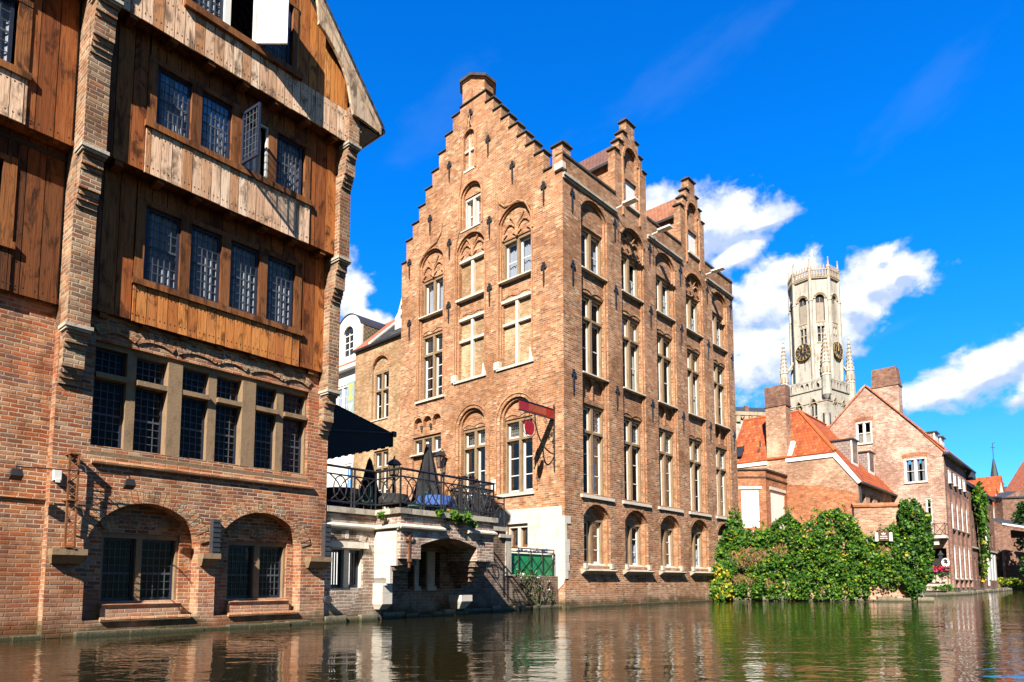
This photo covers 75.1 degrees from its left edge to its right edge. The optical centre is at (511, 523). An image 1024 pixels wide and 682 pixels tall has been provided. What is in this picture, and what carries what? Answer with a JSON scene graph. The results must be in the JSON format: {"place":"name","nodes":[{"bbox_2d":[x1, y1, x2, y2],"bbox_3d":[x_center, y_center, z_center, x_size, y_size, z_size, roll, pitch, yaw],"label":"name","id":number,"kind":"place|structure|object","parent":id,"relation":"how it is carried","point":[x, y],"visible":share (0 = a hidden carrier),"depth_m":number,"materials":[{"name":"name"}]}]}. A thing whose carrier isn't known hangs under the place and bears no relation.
{"place":"outdoors","nodes":[
{"label":"outdoors","id":0,"kind":"place"},
{"bbox_2d":[0,589,1023,681],"bbox_3d":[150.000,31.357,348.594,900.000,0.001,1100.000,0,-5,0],"label":"water","id":1,"kind":"structure","parent":0,"point":[968,638],"depth_m":9.98,"materials":[{"name":"green liquid"}]},
{"bbox_2d":[326,0,1023,487],"label":"sky","id":2,"kind":"structure","parent":0,"point":[883,140],"materials":[{"name":"blue"}]},
{"bbox_2d":[472,587,1004,602],"bbox_3d":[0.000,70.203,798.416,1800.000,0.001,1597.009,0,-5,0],"label":"ground","id":3,"kind":"structure","parent":0,"point":[944,590],"depth_m":50.28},
{"bbox_2d":[0,0,385,640],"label":"timber house","id":4,"kind":"structure","parent":3,"relation":"on","point":[177,177],"depth_m":13.68,"materials":[{"name":"red brick"}]},
{"bbox_2d":[0,152,17,240],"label":"window","id":5,"kind":"structure","parent":4,"relation":"in","point":[9,164],"depth_m":11.74,"materials":[{"name":"brown wood"}]},
{"bbox_2d":[0,0,33,71],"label":"window","id":6,"kind":"structure","parent":4,"relation":"in","point":[21,53],"depth_m":11.74,"materials":[{"name":"brown wood"}]},
{"bbox_2d":[8,452,135,548],"bbox_3d":[-7.751,-0.415,11.863,0.771,1.725,1.950,-4,-6,40],"label":"floodlight bar","id":7,"kind":"object","parent":4,"relation":"on","point":[16,473],"visible":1,"depth_m":11.93,"materials":[{"name":"metal"}]},
{"bbox_2d":[99,532,178,600],"bbox_3d":[-7.522,0.882,13.412,0.190,1.330,1.460,-4,-6,40],"label":"window","id":8,"kind":"structure","parent":4,"relation":"in","point":[136,547],"depth_m":13.35,"materials":[{"name":"stone"}]},
{"bbox_2d":[146,55,240,162],"bbox_3d":[-6.611,-8.490,13.859,0.220,1.360,1.870,-4,-6,40],"label":"window","id":9,"kind":"structure","parent":4,"relation":"in","point":[182,105],"depth_m":13.77,"materials":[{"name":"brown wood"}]},
{"bbox_2d":[90,341,306,473],"bbox_3d":[-6.505,-2.313,14.366,0.320,2.020,4.600,-4,-6,40],"label":"window","id":10,"kind":"structure","parent":4,"relation":"in","point":[170,390],"depth_m":14.24,"materials":[{"name":"stone"}]},
{"bbox_2d":[192,0,227,22],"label":"window","id":11,"kind":"structure","parent":4,"relation":"in","point":[219,8],"depth_m":14.01,"materials":[{"name":"white paint"}]},
{"bbox_2d":[132,196,302,329],"bbox_3d":[-6.285,-5.512,14.565,0.220,1.650,3.680,-4,-6,40],"label":"window","id":12,"kind":"structure","parent":4,"relation":"in","point":[175,250],"depth_m":14.40,"materials":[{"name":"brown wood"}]},
{"bbox_2d":[238,102,271,178],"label":"open window","id":13,"kind":"structure","parent":4,"relation":"in","point":[249,137],"depth_m":14.59,"materials":[{"name":"grey wood"}]},
{"bbox_2d":[226,541,285,598],"bbox_3d":[-5.902,1.068,15.267,0.190,1.280,1.440,-4,-6,40],"label":"window","id":14,"kind":"structure","parent":4,"relation":"in","point":[254,555],"depth_m":15.23,"materials":[{"name":"stone"}]},
{"bbox_2d":[227,0,288,44],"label":"open window","id":15,"kind":"structure","parent":4,"relation":"in","point":[270,17],"depth_m":14.52,"materials":[{"name":"white paint"}]},
{"bbox_2d":[260,0,298,68],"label":"window","id":16,"kind":"structure","parent":4,"relation":"in","point":[281,51],"depth_m":15.28,"materials":[{"name":"brown wood"}]},
{"bbox_2d":[270,124,311,198],"bbox_3d":[-5.198,-8.344,15.532,0.220,1.360,1.020,-4,-6,40],"label":"window","id":17,"kind":"structure","parent":4,"relation":"in","point":[286,150],"depth_m":15.58,"materials":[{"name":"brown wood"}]},
{"bbox_2d":[327,404,396,459],"bbox_3d":[-6.360,-2.333,20.187,4.840,2.150,3.300,-4,-6,40],"label":"black awning","id":18,"kind":"object","parent":4,"relation":"attached to","point":[351,433],"visible":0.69,"depth_m":18.81,"materials":[{"name":"fabric"}]},
{"bbox_2d":[327,313,390,584],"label":"white house","id":19,"kind":"structure","parent":3,"relation":"on","point":[356,330],"depth_m":37.87,"materials":[{"name":"paint"}]},
{"bbox_2d":[337,385,346,408],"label":"window","id":20,"kind":"structure","parent":19,"relation":"in","point":[343,389],"depth_m":38.32,"materials":[{"name":"white paint"}]},
{"bbox_2d":[345,463,352,486],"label":"window","id":21,"kind":"structure","parent":19,"relation":"in","point":[350,464],"depth_m":37.59,"materials":[{"name":"white paint"}]},
{"bbox_2d":[351,298,401,583],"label":"brick wing","id":22,"kind":"structure","parent":3,"relation":"on","point":[377,375],"depth_m":34.76,"materials":[{"name":"brick"}]},
{"bbox_2d":[371,369,388,421],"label":"window","id":23,"kind":"structure","parent":22,"relation":"in","point":[384,388],"depth_m":34.65,"materials":[{"name":"stone"}]},
{"bbox_2d":[375,449,387,508],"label":"window","id":24,"kind":"structure","parent":22,"relation":"in","point":[378,466],"depth_m":34.14,"materials":[{"name":"wood"}]},
{"bbox_2d":[322,505,561,622],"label":"stone terrace","id":25,"kind":"structure","parent":3,"relation":"on","point":[412,563],"depth_m":18.27,"materials":[{"name":"stone"}]},
{"bbox_2d":[326,501,357,506],"bbox_3d":[-5.057,-0.421,19.109,1.154,0.755,1.155,-4,-6,40],"label":"terrace table","id":26,"kind":"object","parent":25,"relation":"on","point":[337,504],"visible":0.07,"depth_m":19.51,"materials":[{"name":"black metal"}]},
{"bbox_2d":[327,487,363,506],"bbox_3d":[-4.589,-0.535,17.805,1.154,0.755,1.155,-4,-6,40],"label":"terrace table","id":27,"kind":"object","parent":25,"relation":"on","point":[339,495],"visible":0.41,"depth_m":17.38,"materials":[{"name":"black metal"}]},
{"bbox_2d":[331,547,361,587],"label":"window","id":28,"kind":"structure","parent":25,"relation":"in","point":[343,576],"depth_m":16.85,"materials":[{"name":"white stone"}]},
{"bbox_2d":[352,485,372,509],"bbox_3d":[-4.093,-0.595,18.103,0.464,0.929,0.475,-2,-5,20],"label":"terrace chair","id":29,"kind":"object","parent":25,"relation":"on","point":[371,499],"visible":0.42,"depth_m":18.25,"materials":[{"name":"green paint"}]},
{"bbox_2d":[355,457,382,509],"bbox_3d":[-5.073,-1.011,23.668,0.902,2.720,0.902,3,-6,-27],"label":"folded parasol","id":30,"kind":"object","parent":25,"relation":"on","point":[369,466],"visible":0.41,"depth_m":23.54,"materials":[{"name":"black fabric"}]},
{"bbox_2d":[376,511,384,521],"bbox_3d":[-3.354,-0.183,17.048,0.291,0.294,0.236,-4,-6,40],"label":"coping weed","id":31,"kind":"object","parent":25,"relation":"attached to","point":[381,515],"visible":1,"depth_m":17.05,"materials":[{"name":"green plant"}]},
{"bbox_2d":[371,493,410,508],"bbox_3d":[-3.483,-0.434,18.961,1.154,0.755,1.155,-4,-6,40],"label":"terrace table","id":32,"kind":"object","parent":25,"relation":"on","point":[388,498],"visible":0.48,"depth_m":18.58,"materials":[{"name":"grey fabric"}]},
{"bbox_2d":[386,456,401,507],"bbox_3d":[-3.621,-1.003,20.409,0.354,2.140,0.354,-4,-6,40],"label":"lantern post","id":33,"kind":"object","parent":25,"relation":"on","point":[393,462],"visible":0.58,"depth_m":20.40,"materials":[{"name":"black metal"}]},
{"bbox_2d":[326,463,504,526],"bbox_3d":[-2.051,-0.690,19.449,2.068,1.069,7.945,-4,-6,40],"label":"terrace railing","id":34,"kind":"object","parent":25,"relation":"on","point":[478,506],"visible":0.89,"depth_m":17.74,"materials":[{"name":"black metal"}]},
{"bbox_2d":[434,448,446,468],"bbox_3d":[-3.175,-2.925,29.900,0.424,0.916,0.526,-5,-7,42],"label":"wall lantern","id":35,"kind":"object","parent":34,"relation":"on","point":[440,453],"depth_m":29.83,"materials":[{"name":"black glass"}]},
{"bbox_2d":[408,489,428,509],"bbox_3d":[-2.671,-0.519,18.982,0.475,0.929,0.464,-2,-5,20],"label":"terrace chair","id":36,"kind":"object","parent":25,"relation":"on","point":[415,506],"visible":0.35,"depth_m":19.01,"materials":[{"name":"green paint"}]},
{"bbox_2d":[411,442,439,509],"bbox_3d":[-2.615,-1.230,20.694,0.947,2.640,0.947,3,-6,-27],"label":"folded parasol","id":37,"kind":"object","parent":25,"relation":"on","point":[428,463],"visible":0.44,"depth_m":20.59,"materials":[{"name":"black fabric"}]},
{"bbox_2d":[416,495,455,510],"bbox_3d":[-2.239,-0.400,19.351,1.154,0.755,1.155,-4,-6,40],"label":"terrace table","id":38,"kind":"object","parent":25,"relation":"on","point":[432,501],"visible":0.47,"depth_m":18.96,"materials":[{"name":"blue fabric"}]},
{"bbox_2d":[444,488,454,512],"bbox_3d":[-1.948,-0.484,20.957,0.260,1.200,0.260,-4,-6,40],"label":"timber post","id":39,"kind":"object","parent":25,"relation":"on","point":[448,495],"visible":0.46,"depth_m":20.91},
{"bbox_2d":[435,509,477,527],"bbox_3d":[-1.550,-0.158,18.276,1.558,0.535,0.479,4,-7,-41],"label":"fern bush","id":40,"kind":"object","parent":25,"relation":"on","point":[460,518],"visible":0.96,"depth_m":18.32,"materials":[{"name":"green plant"}]},
{"bbox_2d":[451,474,482,515],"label":"rose arch","id":41,"kind":"structure","parent":25,"relation":"on","point":[470,477],"depth_m":27.90,"materials":[{"name":"black metal"}]},
{"bbox_2d":[511,547,553,575],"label":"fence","id":42,"kind":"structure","parent":25,"relation":"on","point":[541,564],"depth_m":24.33,"materials":[{"name":"paint"}]},
{"bbox_2d":[515,568,552,606],"bbox_3d":[0.814,2.295,23.844,0.158,1.558,2.153,-4,-6,40],"label":"trailing vine","id":43,"kind":"object","parent":25,"relation":"attached to","point":[532,574],"visible":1,"depth_m":23.89,"materials":[{"name":"green plant"}]},
{"bbox_2d":[399,72,738,607],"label":"stepped gable house","id":44,"kind":"structure","parent":3,"relation":"on","point":[590,298],"depth_m":29.69,"materials":[{"name":"brick"}]},
{"bbox_2d":[410,433,441,456],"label":"window","id":45,"kind":"structure","parent":44,"relation":"in","point":[434,438],"depth_m":31.31,"materials":[{"name":"stone"}]},
{"bbox_2d":[415,330,444,403],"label":"window","id":46,"kind":"structure","parent":44,"relation":"in","point":[434,355],"depth_m":31.48,"materials":[{"name":"stone"}]},
{"bbox_2d":[418,274,442,319],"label":"window","id":47,"kind":"structure","parent":44,"relation":"in","point":[433,288],"depth_m":31.82,"materials":[{"name":"stone"}]},
{"bbox_2d":[460,192,480,233],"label":"window","id":48,"kind":"structure","parent":44,"relation":"in","point":[474,200],"depth_m":30.25,"materials":[{"name":"white wood"}]},
{"bbox_2d":[463,426,484,515],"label":"window","id":49,"kind":"structure","parent":44,"relation":"in","point":[474,439],"depth_m":29.32,"materials":[{"name":"stone"}]},
{"bbox_2d":[498,230,530,284],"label":"window","id":50,"kind":"structure","parent":44,"relation":"in","point":[517,251],"depth_m":28.23,"materials":[{"name":"wood"}]},
{"bbox_2d":[497,415,534,496],"bbox_3d":[0.337,-2.733,27.405,2.020,3.280,0.690,-5,-7,42],"label":"window","id":51,"kind":"structure","parent":44,"relation":"in","point":[515,434],"depth_m":27.52,"materials":[{"name":"stone"}]},
{"bbox_2d":[509,524,527,546],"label":"window","id":52,"kind":"structure","parent":44,"relation":"in","point":[521,528],"depth_m":26.96,"materials":[{"name":"white stone"}]},
{"bbox_2d":[518,398,554,470],"bbox_3d":[0.953,-3.421,25.101,0.100,2.670,2.113,-5,-7,42],"label":"hanging sign","id":53,"kind":"object","parent":44,"relation":"attached to","point":[529,407],"visible":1,"depth_m":25.07,"materials":[{"name":"red metal"}]},
{"bbox_2d":[581,226,606,281],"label":"window","id":54,"kind":"structure","parent":44,"relation":"in","point":[587,236],"depth_m":28.12,"materials":[{"name":"stone"}]},
{"bbox_2d":[582,292,608,381],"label":"window","id":55,"kind":"structure","parent":44,"relation":"in","point":[589,301],"depth_m":27.82,"materials":[{"name":"stone"}]},
{"bbox_2d":[584,517,606,565],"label":"window","id":56,"kind":"structure","parent":44,"relation":"in","point":[589,549],"depth_m":27.10,"materials":[{"name":"stone"}]},
{"bbox_2d":[581,403,614,501],"bbox_3d":[3.288,-2.903,27.298,0.650,3.920,2.280,-5,-7,42],"label":"window","id":57,"kind":"structure","parent":44,"relation":"in","point":[591,414],"depth_m":27.43,"materials":[{"name":"stone"}]},
{"bbox_2d":[621,252,643,302],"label":"window","id":58,"kind":"structure","parent":44,"relation":"in","point":[630,289],"depth_m":30.31,"materials":[{"name":"stone"}]},
{"bbox_2d":[622,314,645,396],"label":"window","id":59,"kind":"structure","parent":44,"relation":"in","point":[630,347],"depth_m":30.06,"materials":[{"name":"stone"}]},
{"bbox_2d":[625,522,644,566],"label":"window","id":60,"kind":"structure","parent":44,"relation":"in","point":[631,549],"depth_m":29.47,"materials":[{"name":"stone"}]},
{"bbox_2d":[622,417,651,507],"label":"window","id":61,"kind":"structure","parent":44,"relation":"in","point":[632,427],"depth_m":29.63,"materials":[{"name":"stone"}]},
{"bbox_2d":[656,275,675,321],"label":"window","id":62,"kind":"structure","parent":44,"relation":"in","point":[663,297],"depth_m":32.59,"materials":[{"name":"stone"}]},
{"bbox_2d":[657,333,677,408],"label":"window","id":63,"kind":"structure","parent":44,"relation":"in","point":[661,339],"depth_m":32.21,"materials":[{"name":"stone"}]},
{"bbox_2d":[661,527,676,567],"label":"window","id":64,"kind":"structure","parent":44,"relation":"in","point":[663,529],"depth_m":31.55,"materials":[{"name":"stone"}]},
{"bbox_2d":[658,428,683,512],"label":"window","id":65,"kind":"structure","parent":44,"relation":"in","point":[665,437],"depth_m":31.82,"materials":[{"name":"stone"}]},
{"bbox_2d":[686,295,703,337],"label":"window","id":66,"kind":"structure","parent":44,"relation":"in","point":[691,324],"depth_m":34.69,"materials":[{"name":"stone"}]},
{"bbox_2d":[687,349,705,419],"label":"window","id":67,"kind":"structure","parent":44,"relation":"in","point":[693,385],"depth_m":34.52,"materials":[{"name":"stone"}]},
{"bbox_2d":[691,530,705,568],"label":"window","id":68,"kind":"structure","parent":44,"relation":"in","point":[696,553],"depth_m":34.09,"materials":[{"name":"stone"}]},
{"bbox_2d":[689,438,711,516],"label":"window","id":69,"kind":"structure","parent":44,"relation":"in","point":[694,446],"depth_m":34.01,"materials":[{"name":"stone"}]},
{"bbox_2d":[712,312,727,351],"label":"window","id":70,"kind":"structure","parent":44,"relation":"in","point":[716,320],"depth_m":36.96,"materials":[{"name":"stone"}]},
{"bbox_2d":[716,447,726,519],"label":"window","id":71,"kind":"structure","parent":44,"relation":"in","point":[720,453],"depth_m":36.32,"materials":[{"name":"stone"}]},
{"bbox_2d":[713,363,730,429],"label":"window","id":72,"kind":"structure","parent":44,"relation":"in","point":[717,368],"depth_m":36.65,"materials":[{"name":"stone"}]},
{"bbox_2d":[725,506,745,529],"bbox_3d":[12.220,1.482,36.006,1.137,4.874,2.287,-5,-7,42],"label":"climbing vine","id":73,"kind":"object","parent":44,"relation":"attached to","point":[735,519],"visible":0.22,"depth_m":35.88,"materials":[{"name":"green plant"}]},
{"bbox_2d":[708,558,737,600],"bbox_3d":[10.472,2.939,34.123,2.083,2.295,1.134,-1,-5,12],"label":"yellow shrub","id":74,"kind":"object","parent":3,"relation":"on","point":[721,594],"visible":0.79,"depth_m":33.94,"materials":[{"name":"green plant"}]},
{"bbox_2d":[737,468,787,534],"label":"shuttered annex","id":75,"kind":"object","parent":3,"relation":"on","point":[762,493],"visible":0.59,"depth_m":48.08,"materials":[{"name":"white paint"}]},
{"bbox_2d":[695,502,933,601],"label":"garden wall","id":76,"kind":"structure","parent":3,"relation":"on","point":[871,517],"depth_m":33.57,"materials":[{"name":"pink brick"}]},
{"bbox_2d":[713,504,877,599],"bbox_3d":[14.024,1.491,33.954,8.030,4.844,1.429,-1,-5,12],"label":"ivy mass","id":77,"kind":"object","parent":76,"relation":"attached to","point":[832,566],"visible":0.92,"depth_m":33.75,"materials":[{"name":"green plant"}]},
{"bbox_2d":[874,531,892,540],"bbox_3d":[18.334,0.617,32.907,0.780,0.520,0.100,-1,-5,12],"label":"ivy sign","id":78,"kind":"object","parent":76,"relation":"attached to","point":[881,535],"visible":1,"depth_m":32.88,"materials":[{"name":"brown stone"}]},
{"bbox_2d":[862,520,912,591],"bbox_3d":[18.697,1.604,33.056,2.768,3.618,1.114,-1,-5,12],"label":"ivy curtain","id":79,"kind":"object","parent":76,"relation":"attached to","point":[884,560],"visible":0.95,"depth_m":32.93,"materials":[{"name":"green plant"}]},
{"bbox_2d":[896,497,936,599],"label":"ivy column","id":80,"kind":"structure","parent":76,"relation":"attached to","point":[919,552],"depth_m":32.64,"materials":[{"name":"green plant"}]},
{"bbox_2d":[736,384,897,533],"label":"orange roof house","id":81,"kind":"structure","parent":3,"relation":"on","point":[820,464],"depth_m":51.10,"materials":[{"name":"orange clay roof tile"},{"name":"brick"},{"name":"white paint"}]},
{"bbox_2d":[779,249,855,425],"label":"belfry tower","id":82,"kind":"structure","parent":3,"relation":"on","point":[821,389],"depth_m":152.54,"materials":[{"name":"stone"}]},
{"bbox_2d":[827,366,975,590],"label":"pink gable house","id":83,"kind":"structure","parent":3,"relation":"on","point":[884,428],"depth_m":55.11,"materials":[{"name":"brick"}]},
{"bbox_2d":[856,421,872,444],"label":"window","id":84,"kind":"structure","parent":83,"relation":"in","point":[865,437],"depth_m":56.70,"materials":[{"name":"white paint"}]},
{"bbox_2d":[904,457,927,483],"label":"window","id":85,"kind":"structure","parent":83,"relation":"in","point":[915,468],"depth_m":53.96,"materials":[{"name":"white paint"}]},
{"bbox_2d":[926,498,932,522],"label":"window","id":86,"kind":"structure","parent":83,"relation":"in","point":[927,499],"depth_m":53.14,"materials":[{"name":"white paint"}]},
{"bbox_2d":[925,575,953,591],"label":"canal landing","id":87,"kind":"object","parent":83,"relation":"attached to","point":[930,586],"visible":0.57,"depth_m":51.19,"materials":[{"name":"stone"}]},
{"bbox_2d":[933,564,950,578],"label":"flower box","id":88,"kind":"object","parent":87,"relation":"attached to","point":[938,571],"visible":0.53,"depth_m":50.76,"materials":[{"name":"pink metal"}]},
{"bbox_2d":[931,523,948,544],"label":"iron balcony","id":89,"kind":"structure","parent":83,"relation":"attached to","point":[938,538],"depth_m":51.89,"materials":[{"name":"black metal"}]},
{"bbox_2d":[938,551,943,565],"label":"gable lantern","id":90,"kind":"object","parent":83,"relation":"attached to","point":[940,554],"visible":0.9,"depth_m":51.81,"materials":[{"name":"black metal"}]},
{"bbox_2d":[941,558,949,566],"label":"white sign","id":91,"kind":"object","parent":83,"relation":"attached to","point":[946,561],"visible":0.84,"depth_m":51.28,"materials":[{"name":"paint"}]},
{"bbox_2d":[948,470,953,484],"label":"window","id":92,"kind":"structure","parent":83,"relation":"in","point":[949,472],"depth_m":54.05,"materials":[{"name":"white paint"}]},
{"bbox_2d":[954,545,957,578],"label":"window","id":93,"kind":"structure","parent":83,"relation":"in","point":[954,545],"depth_m":53.76,"materials":[{"name":"white paint"}]},
{"bbox_2d":[928,584,956,590],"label":"quay grass","id":94,"kind":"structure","parent":3,"relation":"on","point":[948,587],"depth_m":49.33,"materials":[{"name":"green plant"}]},
{"bbox_2d":[907,588,1011,597],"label":"stone quay","id":95,"kind":"structure","parent":3,"relation":"on","point":[951,593],"depth_m":49.22,"materials":[{"name":"grey stone"}]},
{"bbox_2d":[966,481,997,589],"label":"canal row house","id":96,"kind":"structure","parent":3,"relation":"on","point":[992,583],"depth_m":66.15,"materials":[{"name":"brown brick"}]},
{"bbox_2d":[971,481,991,582],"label":"wall creeper","id":97,"kind":"object","parent":96,"relation":"attached to","point":[980,499],"depth_m":63.29,"materials":[{"name":"green plant"}]},
{"bbox_2d":[991,554,994,580],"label":"white door","id":98,"kind":"structure","parent":96,"relation":"in","point":[992,565],"depth_m":70.29,"materials":[{"name":"paint"}]},
{"bbox_2d":[993,554,996,580],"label":"white door","id":99,"kind":"structure","parent":96,"relation":"in","point":[995,571],"depth_m":71.80,"materials":[{"name":"paint"}]},
{"bbox_2d":[967,475,1004,498],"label":"orange roof cottage","id":100,"kind":"structure","parent":3,"relation":"on","point":[993,481],"depth_m":102.32,"materials":[{"name":"orange tile"}]},
{"bbox_2d":[983,487,998,517],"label":"orange roof cottage","id":101,"kind":"structure","parent":3,"relation":"on","point":[991,491],"depth_m":93.86,"materials":[{"name":"orange tile"}]},
{"bbox_2d":[991,489,1023,537],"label":"brown brick house","id":102,"kind":"structure","parent":3,"relation":"on","point":[1005,508],"depth_m":91.59,"materials":[{"name":"brick"}]},
{"bbox_2d":[994,518,1023,586],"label":"brick outhouse","id":103,"kind":"structure","parent":3,"relation":"on","point":[1004,540],"depth_m":85.75,"materials":[{"name":"brown brick"}]},
{"bbox_2d":[997,577,1023,588],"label":"quay weeds","id":104,"kind":"object","parent":3,"relation":"on","point":[1011,582],"visible":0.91,"depth_m":81.19,"materials":[{"name":"green plant"}]},
{"bbox_2d":[1002,550,1023,588],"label":"end garden wall","id":105,"kind":"structure","parent":3,"relation":"on","point":[1011,562],"depth_m":84.23,"materials":[{"name":"brown brick"}]},
{"bbox_2d":[1005,462,1023,491],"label":"roof","id":106,"kind":"structure","parent":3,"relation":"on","point":[1016,483],"depth_m":105.16,"materials":[{"name":"tile"}]},
{"bbox_2d":[1010,501,1023,576],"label":"dark tree","id":107,"kind":"object","parent":3,"relation":"on","point":[1019,514],"visible":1,"depth_m":78.47,"materials":[{"name":"green plant"}]},
{"bbox_2d":[736,405,793,439],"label":"market hall","id":108,"kind":"structure","parent":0,"point":[745,412],"depth_m":110.03,"materials":[{"name":"stone"}]},
{"bbox_2d":[990,442,1006,488],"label":"slate church","id":109,"kind":"structure","parent":0,"point":[994,471],"depth_m":147.32,"materials":[{"name":"grey stone"}]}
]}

